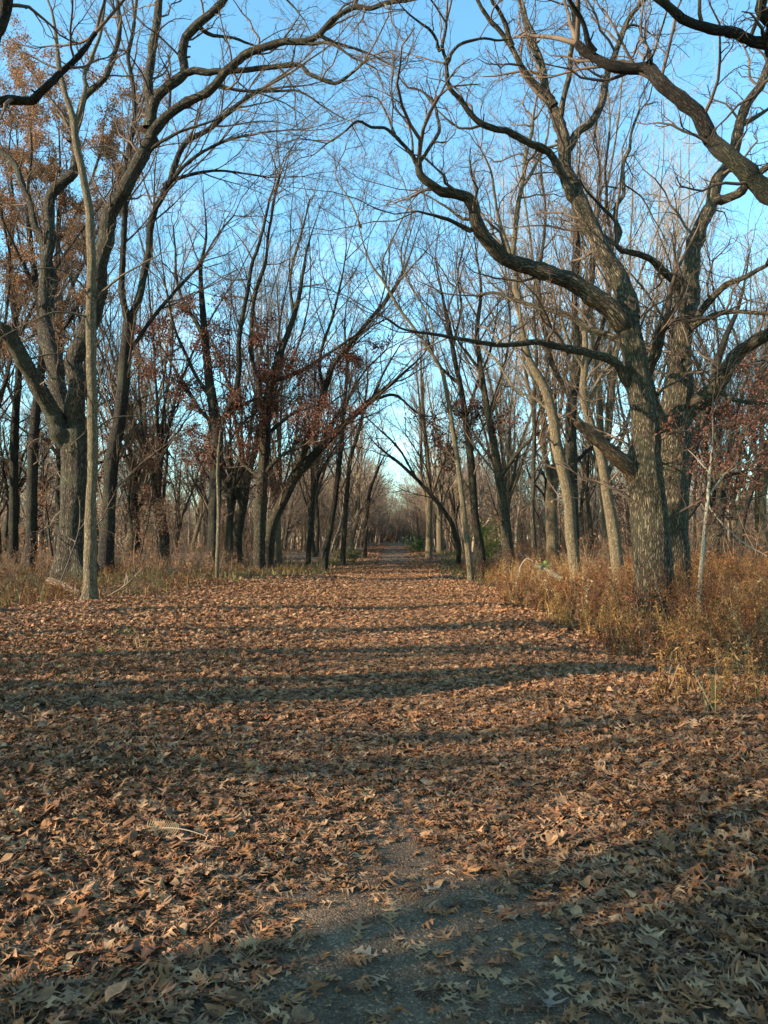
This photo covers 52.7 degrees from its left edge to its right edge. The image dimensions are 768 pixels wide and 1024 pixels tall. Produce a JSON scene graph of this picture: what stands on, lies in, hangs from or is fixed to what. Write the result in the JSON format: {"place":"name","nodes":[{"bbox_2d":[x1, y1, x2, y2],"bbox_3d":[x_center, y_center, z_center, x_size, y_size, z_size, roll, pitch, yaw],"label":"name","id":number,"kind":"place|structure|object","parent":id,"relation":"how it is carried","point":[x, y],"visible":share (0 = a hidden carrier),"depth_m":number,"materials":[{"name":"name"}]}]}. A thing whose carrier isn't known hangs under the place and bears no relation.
{"place":"outdoors","nodes":[
{"label":"outdoors","id":0,"kind":"place"},
{"bbox_2d":[0,539,767,1023],"bbox_3d":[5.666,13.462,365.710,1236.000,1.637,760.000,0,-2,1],"label":"ground","id":1,"kind":"structure","parent":0,"point":[64,921],"depth_m":4.58,"materials":[{"name":"plant"}]},
{"bbox_2d":[0,365,54,515],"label":"woodland tree","id":2,"kind":"object","parent":1,"relation":"on","point":[3,492],"visible":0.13,"depth_m":43.73,"materials":[{"name":"brown plant"}]},
{"bbox_2d":[0,417,55,554],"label":"woodland tree","id":3,"kind":"object","parent":1,"relation":"on","point":[6,532],"visible":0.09,"depth_m":70.28,"materials":[{"name":"brown plant"}]},
{"bbox_2d":[5,473,51,547],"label":"understorey tree","id":4,"kind":"object","parent":1,"relation":"on","point":[38,493],"visible":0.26,"depth_m":37.20,"materials":[{"name":"brown plant"}]},
{"bbox_2d":[2,417,55,531],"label":"woodland tree","id":5,"kind":"object","parent":1,"relation":"on","point":[46,475],"visible":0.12,"depth_m":63.20,"materials":[{"name":"brown plant"}]},
{"bbox_2d":[0,384,60,557],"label":"woodland tree","id":6,"kind":"object","parent":1,"relation":"on","point":[22,480],"visible":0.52,"depth_m":40.46,"materials":[{"name":"brown plant"}]},
{"bbox_2d":[1,398,59,563],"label":"understorey tree","id":7,"kind":"object","parent":1,"relation":"on","point":[47,517],"visible":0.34,"depth_m":38.10,"materials":[{"name":"brown plant"}]},
{"bbox_2d":[8,387,55,550],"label":"woodland tree","id":8,"kind":"object","parent":1,"relation":"on","point":[40,535],"visible":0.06,"depth_m":75.11,"materials":[{"name":"brown plant"}]},
{"bbox_2d":[18,459,55,564],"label":"understorey tree","id":9,"kind":"object","parent":1,"relation":"on","point":[52,507],"visible":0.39,"depth_m":42.93,"materials":[{"name":"brown plant"}]},
{"bbox_2d":[0,12,97,570],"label":"oak tree","id":10,"kind":"object","parent":1,"relation":"on","point":[13,461],"visible":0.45,"depth_m":35.34,"materials":[{"name":"brown plant"}]},
{"bbox_2d":[0,41,113,572],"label":"oak tree","id":11,"kind":"object","parent":1,"relation":"on","point":[33,453],"visible":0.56,"depth_m":33.24,"materials":[{"name":"brown plant"}]},
{"bbox_2d":[0,0,127,129],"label":"oak tree","id":12,"kind":"object","parent":1,"relation":"on","point":[35,97],"visible":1,"depth_m":12.78,"materials":[{"name":"brown plant"}]},
{"bbox_2d":[46,577,81,597],"bbox_3d":[-7.792,1.893,19.020,1.948,0.544,0.238,-2,-3,44],"label":"fallen log","id":13,"kind":"object","parent":1,"relation":"on","point":[51,580],"visible":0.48,"depth_m":19.04,"materials":[{"name":"brown wood"}]},
{"bbox_2d":[0,22,172,555],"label":"oak tree","id":14,"kind":"object","parent":1,"relation":"on","point":[68,198],"visible":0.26,"depth_m":42.42,"materials":[{"name":"brown plant"}]},
{"bbox_2d":[0,46,185,556],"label":"tree","id":15,"kind":"object","parent":1,"relation":"on","point":[98,337],"visible":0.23,"depth_m":37.64,"materials":[{"name":"brown plant"}]},
{"bbox_2d":[0,22,186,570],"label":"tree","id":16,"kind":"object","parent":1,"relation":"on","point":[7,377],"visible":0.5,"depth_m":34.15,"materials":[{"name":"brown plant"}]},
{"bbox_2d":[0,346,189,491],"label":"woodland tree","id":17,"kind":"object","parent":1,"relation":"on","point":[47,441],"visible":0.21,"depth_m":43.57,"materials":[{"name":"brown plant"}]},
{"bbox_2d":[96,439,124,544],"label":"understorey tree","id":18,"kind":"object","parent":1,"relation":"on","point":[99,506],"visible":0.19,"depth_m":32.49,"materials":[{"name":"brown plant"}]},
{"bbox_2d":[0,194,226,561],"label":"tree","id":19,"kind":"object","parent":1,"relation":"on","point":[142,480],"visible":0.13,"depth_m":51.98,"materials":[{"name":"brown plant"}]},
{"bbox_2d":[101,485,141,558],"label":"understorey tree","id":20,"kind":"object","parent":1,"relation":"on","point":[125,537],"visible":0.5,"depth_m":34.39,"materials":[{"name":"brown plant"}]},
{"bbox_2d":[97,397,147,510],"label":"woodland tree","id":21,"kind":"object","parent":1,"relation":"on","point":[119,474],"visible":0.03,"depth_m":64.14,"materials":[{"name":"brown plant"}]},
{"bbox_2d":[115,449,138,544],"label":"woodland tree","id":22,"kind":"object","parent":1,"relation":"on","point":[124,524],"visible":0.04,"depth_m":77.60,"materials":[{"name":"brown plant"}]},
{"bbox_2d":[0,0,268,603],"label":"slender tree","id":23,"kind":"object","parent":1,"relation":"on","point":[90,589],"visible":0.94,"depth_m":16.83,"materials":[{"name":"brown plant"}]},
{"bbox_2d":[109,381,164,564],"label":"woodland tree","id":24,"kind":"object","parent":1,"relation":"on","point":[129,487],"visible":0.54,"depth_m":41.06,"materials":[{"name":"brown plant"}]},
{"bbox_2d":[121,431,184,567],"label":"understorey tree","id":25,"kind":"object","parent":1,"relation":"on","point":[151,461],"visible":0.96,"depth_m":37.21,"materials":[{"name":"brown plant"}]},
{"bbox_2d":[138,480,168,561],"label":"understorey tree","id":26,"kind":"object","parent":1,"relation":"on","point":[152,529],"visible":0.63,"depth_m":40.85,"materials":[{"name":"brown plant"}]},
{"bbox_2d":[98,336,220,563],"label":"woodland tree","id":27,"kind":"object","parent":1,"relation":"on","point":[138,507],"visible":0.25,"depth_m":45.73,"materials":[{"name":"brown plant"}]},
{"bbox_2d":[27,135,296,565],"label":"tree","id":28,"kind":"object","parent":1,"relation":"on","point":[165,543],"visible":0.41,"depth_m":41.71,"materials":[{"name":"brown plant"}]},
{"bbox_2d":[144,819,207,836],"bbox_3d":[-0.986,1.505,3.672,0.338,0.044,0.100,-1,-2,17],"label":"dried frond","id":29,"kind":"object","parent":1,"relation":"on","point":[169,828],"visible":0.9,"depth_m":3.69,"materials":[{"name":"brown plant"}]},
{"bbox_2d":[146,402,226,551],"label":"woodland tree","id":30,"kind":"object","parent":1,"relation":"on","point":[200,507],"visible":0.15,"depth_m":73.37,"materials":[{"name":"brown plant"}]},
{"bbox_2d":[163,400,227,552],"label":"woodland tree","id":31,"kind":"object","parent":1,"relation":"on","point":[180,518],"visible":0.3,"depth_m":67.18,"materials":[{"name":"brown plant"}]},
{"bbox_2d":[171,431,231,527],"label":"woodland tree","id":32,"kind":"object","parent":1,"relation":"on","point":[197,487],"visible":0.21,"depth_m":65.79,"materials":[{"name":"brown plant"}]},
{"bbox_2d":[200,355,251,578],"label":"sapling","id":33,"kind":"object","parent":1,"relation":"on","point":[218,530],"visible":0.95,"depth_m":24.07,"materials":[{"name":"brown plant"}]},
{"bbox_2d":[181,407,276,559],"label":"woodland tree","id":34,"kind":"object","parent":1,"relation":"on","point":[224,473],"visible":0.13,"depth_m":47.15,"materials":[{"name":"brown plant"}]},
{"bbox_2d":[0,0,458,581],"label":"oak tree","id":35,"kind":"object","parent":1,"relation":"on","point":[64,416],"visible":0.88,"depth_m":23.66,"materials":[{"name":"brown plant"}]},
{"bbox_2d":[175,406,291,517],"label":"woodland tree","id":36,"kind":"object","parent":1,"relation":"on","point":[249,505],"visible":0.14,"depth_m":54.31,"materials":[{"name":"brown plant"}]},
{"bbox_2d":[175,340,294,566],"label":"woodland tree","id":37,"kind":"object","parent":1,"relation":"on","point":[231,500],"visible":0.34,"depth_m":37.94,"materials":[{"name":"brown plant"}]},
{"bbox_2d":[98,113,384,572],"bbox_3d":[-5.435,-6.177,31.259,10.934,18.282,7.594,0,-2,8],"label":"red leaved oak","id":38,"kind":"object","parent":1,"relation":"on","point":[213,418],"visible":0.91,"depth_m":31.13,"materials":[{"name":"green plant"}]},
{"bbox_2d":[83,0,422,575],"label":"elm tree","id":39,"kind":"object","parent":1,"relation":"on","point":[111,473],"visible":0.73,"depth_m":30.36,"materials":[{"name":"brown plant"}]},
{"bbox_2d":[246,465,285,548],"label":"understorey tree","id":40,"kind":"object","parent":1,"relation":"on","point":[275,489],"visible":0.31,"depth_m":42.02,"materials":[{"name":"brown plant"}]},
{"bbox_2d":[153,92,390,565],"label":"tree","id":41,"kind":"object","parent":1,"relation":"on","point":[240,515],"visible":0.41,"depth_m":44.09,"materials":[{"name":"brown plant"}]},
{"bbox_2d":[182,169,372,565],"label":"tree","id":42,"kind":"object","parent":1,"relation":"on","point":[278,528],"visible":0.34,"depth_m":46.72,"materials":[{"name":"brown plant"}]},
{"bbox_2d":[169,82,439,568],"bbox_3d":[-3.965,-7.243,33.106,8.281,20.640,11.279,1,-2,-35],"label":"red leaved oak","id":43,"kind":"object","parent":1,"relation":"on","point":[267,430],"visible":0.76,"depth_m":32.81,"materials":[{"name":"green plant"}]},
{"bbox_2d":[287,358,343,555],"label":"woodland tree","id":44,"kind":"object","parent":1,"relation":"on","point":[317,529],"visible":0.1,"depth_m":59.55,"materials":[{"name":"brown plant"}]},
{"bbox_2d":[248,260,406,556],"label":"tree","id":45,"kind":"object","parent":1,"relation":"on","point":[313,549],"visible":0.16,"depth_m":57.35,"materials":[{"name":"brown plant"}]},
{"bbox_2d":[293,320,395,567],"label":"verge tree","id":46,"kind":"object","parent":1,"relation":"on","point":[312,509],"visible":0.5,"depth_m":42.00,"materials":[{"name":"brown plant"}]},
{"bbox_2d":[287,363,405,550],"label":"tree","id":47,"kind":"object","parent":1,"relation":"on","point":[353,532],"visible":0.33,"depth_m":75.03,"materials":[{"name":"brown plant"}]},
{"bbox_2d":[316,251,395,565],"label":"verge tree","id":48,"kind":"object","parent":1,"relation":"on","point":[344,527],"visible":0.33,"depth_m":43.98,"materials":[{"name":"brown plant"}]},
{"bbox_2d":[297,179,419,570],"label":"verge tree","id":49,"kind":"object","parent":1,"relation":"on","point":[329,532],"visible":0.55,"depth_m":38.03,"materials":[{"name":"brown plant"}]},
{"bbox_2d":[280,342,460,564],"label":"bowed sapling","id":50,"kind":"object","parent":1,"relation":"on","point":[427,490],"visible":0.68,"depth_m":45.84,"materials":[{"name":"brown plant"}]},
{"bbox_2d":[0,542,750,607],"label":"undergrowth","id":51,"kind":"object","parent":1,"relation":"on","point":[59,587],"visible":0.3,"depth_m":21.79,"materials":[{"name":"plant"}]},
{"bbox_2d":[423,30,597,582],"bbox_3d":[4.134,-6.506,24.020,5.996,18.442,6.178,0,-2,1],"label":"oak tree","id":52,"kind":"object","parent":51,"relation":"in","point":[549,407],"visible":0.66,"depth_m":23.99,"materials":[{"name":"brown plant"}]},
{"bbox_2d":[409,242,635,559],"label":"tree","id":53,"kind":"object","parent":51,"relation":"in","point":[509,487],"visible":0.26,"depth_m":46.13,"materials":[{"name":"brown plant"}]},
{"bbox_2d":[378,60,669,574],"bbox_3d":[5.506,-7.295,31.477,11.460,20.630,8.538,0,-2,1],"label":"verge tree","id":54,"kind":"object","parent":51,"relation":"in","point":[503,510],"visible":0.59,"depth_m":31.92,"materials":[{"name":"brown plant"}]},
{"bbox_2d":[474,62,603,575],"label":"verge tree","id":55,"kind":"object","parent":51,"relation":"in","point":[533,475],"visible":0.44,"depth_m":29.95,"materials":[{"name":"brown plant"}]},
{"bbox_2d":[359,466,395,547],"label":"woodland tree","id":56,"kind":"object","parent":1,"relation":"on","point":[361,543],"visible":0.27,"depth_m":97.21,"materials":[{"name":"brown plant"}]},
{"bbox_2d":[0,404,767,551],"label":"wood","id":57,"kind":"object","parent":1,"relation":"on","point":[386,523],"visible":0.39,"depth_m":85.20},
{"bbox_2d":[0,484,767,581],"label":"brush","id":58,"kind":"object","parent":1,"relation":"on","point":[126,560],"visible":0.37,"depth_m":31.57,"materials":[{"name":"plant"}]},
{"bbox_2d":[252,138,517,570],"bbox_3d":[0.827,-6.210,34.477,13.379,18.700,8.712,0,-2,-14],"label":"leaning tree","id":59,"kind":"object","parent":1,"relation":"on","point":[301,465],"visible":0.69,"depth_m":33.73,"materials":[{"name":"brown plant"}]},
{"bbox_2d":[339,369,459,558],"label":"verge tree","id":60,"kind":"object","parent":1,"relation":"on","point":[367,515],"visible":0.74,"depth_m":56.04,"materials":[{"name":"brown plant"}]},
{"bbox_2d":[325,106,476,582],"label":"arching sapling","id":61,"kind":"object","parent":1,"relation":"on","point":[466,536],"visible":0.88,"depth_m":27.10,"materials":[{"name":"brown plant"}]},
{"bbox_2d":[402,532,425,554],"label":"bush","id":62,"kind":"object","parent":1,"relation":"on","point":[417,547],"visible":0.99,"depth_m":61.86,"materials":[{"name":"green plant"}]},
{"bbox_2d":[386,305,487,553],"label":"tree","id":63,"kind":"object","parent":1,"relation":"on","point":[439,531],"visible":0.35,"depth_m":69.66,"materials":[{"name":"brown plant"}]},
{"bbox_2d":[375,235,514,558],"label":"forked tree","id":64,"kind":"object","parent":1,"relation":"on","point":[428,548],"visible":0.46,"depth_m":55.14,"materials":[{"name":"brown plant"}]},
{"bbox_2d":[419,433,485,550],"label":"woodland tree","id":65,"kind":"object","parent":1,"relation":"on","point":[452,502],"visible":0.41,"depth_m":71.74,"materials":[{"name":"brown plant"}]},
{"bbox_2d":[369,98,544,575],"bbox_3d":[3.544,-7.932,33.176,8.158,22.219,11.050,0,-2,1],"label":"verge tree","id":66,"kind":"object","parent":1,"relation":"on","point":[477,532],"visible":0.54,"depth_m":32.93,"materials":[{"name":"brown plant"}]},
{"bbox_2d":[469,517,501,566],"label":"bush","id":67,"kind":"object","parent":1,"relation":"on","point":[485,535],"visible":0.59,"depth_m":41.46,"materials":[{"name":"green plant"}]},
{"bbox_2d":[221,0,766,621],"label":"oak tree","id":68,"kind":"object","parent":1,"relation":"on","point":[639,464],"visible":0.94,"depth_m":15.68,"materials":[{"name":"brown plant"}]},
{"bbox_2d":[477,450,513,523],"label":"understorey tree","id":69,"kind":"object","parent":1,"relation":"on","point":[492,499],"visible":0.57,"depth_m":52.33,"materials":[{"name":"brown plant"}]},
{"bbox_2d":[429,297,566,492],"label":"woodland tree","id":70,"kind":"object","parent":1,"relation":"on","point":[514,439],"visible":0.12,"depth_m":54.84,"materials":[{"name":"brown plant"}]},
{"bbox_2d":[512,449,545,534],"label":"understorey tree","id":71,"kind":"object","parent":1,"relation":"on","point":[516,489],"visible":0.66,"depth_m":50.71,"materials":[{"name":"brown plant"}]},
{"bbox_2d":[511,423,584,503],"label":"woodland tree","id":72,"kind":"object","parent":1,"relation":"on","point":[542,473],"visible":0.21,"depth_m":54.83,"materials":[{"name":"brown plant"}]},
{"bbox_2d":[534,563,564,582],"bbox_3d":[4.218,1.554,19.893,0.158,0.410,2.053,0,-2,-8],"label":"fallen log","id":73,"kind":"object","parent":1,"relation":"on","point":[557,576],"visible":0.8,"depth_m":19.54,"materials":[{"name":"brown wood"}]},
{"bbox_2d":[436,49,681,566],"bbox_3d":[7.615,-10.042,39.658,13.512,26.542,14.341,-2,-3,45],"label":"tree","id":74,"kind":"object","parent":1,"relation":"on","point":[551,511],"visible":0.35,"depth_m":39.56,"materials":[{"name":"brown plant"}]},
{"bbox_2d":[544,479,586,555],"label":"understorey tree","id":75,"kind":"object","parent":1,"relation":"on","point":[558,487],"visible":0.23,"depth_m":45.80,"materials":[{"name":"brown plant"}]},
{"bbox_2d":[560,480,590,554],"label":"understorey tree","id":76,"kind":"object","parent":1,"relation":"on","point":[582,517],"visible":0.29,"depth_m":48.59,"materials":[{"name":"brown plant"}]},
{"bbox_2d":[548,417,611,551],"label":"woodland tree","id":77,"kind":"object","parent":1,"relation":"on","point":[581,488],"visible":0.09,"depth_m":64.73,"materials":[{"name":"brown plant"}]},
{"bbox_2d":[556,353,621,553],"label":"woodland tree","id":78,"kind":"object","parent":1,"relation":"on","point":[582,499],"visible":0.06,"depth_m":57.36,"materials":[{"name":"brown plant"}]},
{"bbox_2d":[558,328,624,559],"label":"woodland tree","id":79,"kind":"object","parent":1,"relation":"on","point":[585,468],"visible":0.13,"depth_m":45.15,"materials":[{"name":"brown plant"}]},
{"bbox_2d":[511,162,681,590],"bbox_3d":[6.040,-3.970,22.969,6.443,13.362,3.667,2,-3,-41],"label":"oak tree","id":80,"kind":"object","parent":1,"relation":"on","point":[614,539],"visible":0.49,"depth_m":22.81,"materials":[{"name":"brown plant"}]},
{"bbox_2d":[438,1,762,560],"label":"tree","id":81,"kind":"object","parent":1,"relation":"on","point":[599,421],"visible":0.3,"depth_m":35.86,"materials":[{"name":"brown plant"}]},
{"bbox_2d":[578,422,627,552],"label":"woodland tree","id":82,"kind":"object","parent":1,"relation":"on","point":[597,499],"visible":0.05,"depth_m":78.93,"materials":[{"name":"brown plant"}]},
{"bbox_2d":[456,0,751,572],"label":"oak tree","id":83,"kind":"object","parent":1,"relation":"on","point":[570,437],"visible":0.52,"depth_m":28.96,"materials":[{"name":"brown plant"}]},
{"bbox_2d":[460,545,767,710],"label":"dry weeds","id":84,"kind":"object","parent":1,"relation":"on","point":[747,615],"visible":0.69,"depth_m":13.42,"materials":[{"name":"plant"}]},
{"bbox_2d":[601,468,631,550],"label":"understorey tree","id":85,"kind":"object","parent":1,"relation":"on","point":[619,507],"visible":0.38,"depth_m":35.05,"materials":[{"name":"brown plant"}]},
{"bbox_2d":[487,3,767,609],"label":"oak tree","id":86,"kind":"object","parent":1,"relation":"on","point":[687,320],"visible":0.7,"depth_m":17.59,"materials":[{"name":"brown plant"}]},
{"bbox_2d":[496,550,767,704],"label":"goldenrod","id":87,"kind":"object","parent":1,"relation":"on","point":[674,617],"visible":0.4,"depth_m":13.22,"materials":[{"name":"plant"}]},
{"bbox_2d":[504,0,767,318],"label":"oak tree","id":88,"kind":"object","parent":1,"relation":"on","point":[748,174],"visible":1,"depth_m":13.68,"materials":[{"name":"brown plant"}]},
{"bbox_2d":[519,40,762,447],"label":"tree","id":89,"kind":"object","parent":1,"relation":"on","point":[650,337],"visible":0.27,"depth_m":43.85,"materials":[{"name":"brown plant"}]},
{"bbox_2d":[549,114,767,559],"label":"tree","id":90,"kind":"object","parent":1,"relation":"on","point":[721,493],"visible":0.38,"depth_m":33.98,"materials":[{"name":"brown plant"}]},
{"bbox_2d":[598,151,767,518],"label":"oak tree","id":91,"kind":"object","parent":1,"relation":"on","point":[717,359],"visible":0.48,"depth_m":23.58,"materials":[{"name":"brown plant"}]},
{"bbox_2d":[617,131,767,557],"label":"tree","id":92,"kind":"object","parent":1,"relation":"on","point":[762,501],"visible":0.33,"depth_m":37.79,"materials":[{"name":"brown plant"}]},
{"bbox_2d":[663,673,721,712],"bbox_3d":[2.427,1.411,6.187,0.112,0.441,0.857,1,-2,-31],"label":"green weed","id":93,"kind":"object","parent":1,"relation":"on","point":[705,694],"visible":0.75,"depth_m":6.05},
{"bbox_2d":[659,331,741,556],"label":"understorey tree","id":94,"kind":"object","parent":1,"relation":"on","point":[694,521],"visible":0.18,"depth_m":34.13,"materials":[{"name":"brown plant"}]},
{"bbox_2d":[638,274,765,524],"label":"woodland tree","id":95,"kind":"object","parent":1,"relation":"on","point":[713,499],"visible":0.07,"depth_m":39.50,"materials":[{"name":"brown plant"}]},
{"bbox_2d":[645,245,767,554],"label":"woodland tree","id":96,"kind":"object","parent":1,"relation":"on","point":[735,512],"visible":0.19,"depth_m":36.81,"materials":[{"name":"brown plant"}]},
{"bbox_2d":[654,325,767,615],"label":"sapling","id":97,"kind":"object","parent":1,"relation":"on","point":[706,527],"visible":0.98,"depth_m":14.96,"materials":[{"name":"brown plant"}]},
{"bbox_2d":[707,345,767,558],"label":"verge tree","id":98,"kind":"object","parent":1,"relation":"on","point":[748,500],"visible":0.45,"depth_m":27.98,"materials":[{"name":"brown plant"}]},
{"bbox_2d":[710,215,767,432],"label":"woodland tree","id":99,"kind":"object","parent":1,"relation":"on","point":[751,278],"visible":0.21,"depth_m":40.37,"materials":[{"name":"brown plant"}]},
{"bbox_2d":[0,549,767,707],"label":"dry grass","id":100,"kind":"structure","parent":0,"point":[331,562],"depth_m":20.15,"materials":[{"name":"plant"}]},
{"bbox_2d":[0,0,767,538],"label":"sky","id":101,"kind":"structure","parent":0,"point":[468,19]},
{"bbox_2d":[15,542,753,1023],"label":"path","id":102,"kind":"structure","parent":0,"point":[399,968],"depth_m":2.90,"materials":[{"name":"soil"}]},
{"bbox_2d":[533,989,567,1011],"bbox_3d":[0.524,1.542,2.454,0.112,0.018,0.104,1,-2,-31],"label":"oak leaf","id":103,"kind":"object","parent":102,"relation":"on","point":[551,993],"visible":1,"depth_m":2.46,"materials":[{"name":"plant"}]},
{"bbox_2d":[545,969,573,982],"bbox_3d":[0.584,1.549,2.589,0.090,0.012,0.075,0,-2,1],"label":"oak leaf","id":104,"kind":"object","parent":102,"relation":"on","point":[559,974],"visible":1,"depth_m":2.59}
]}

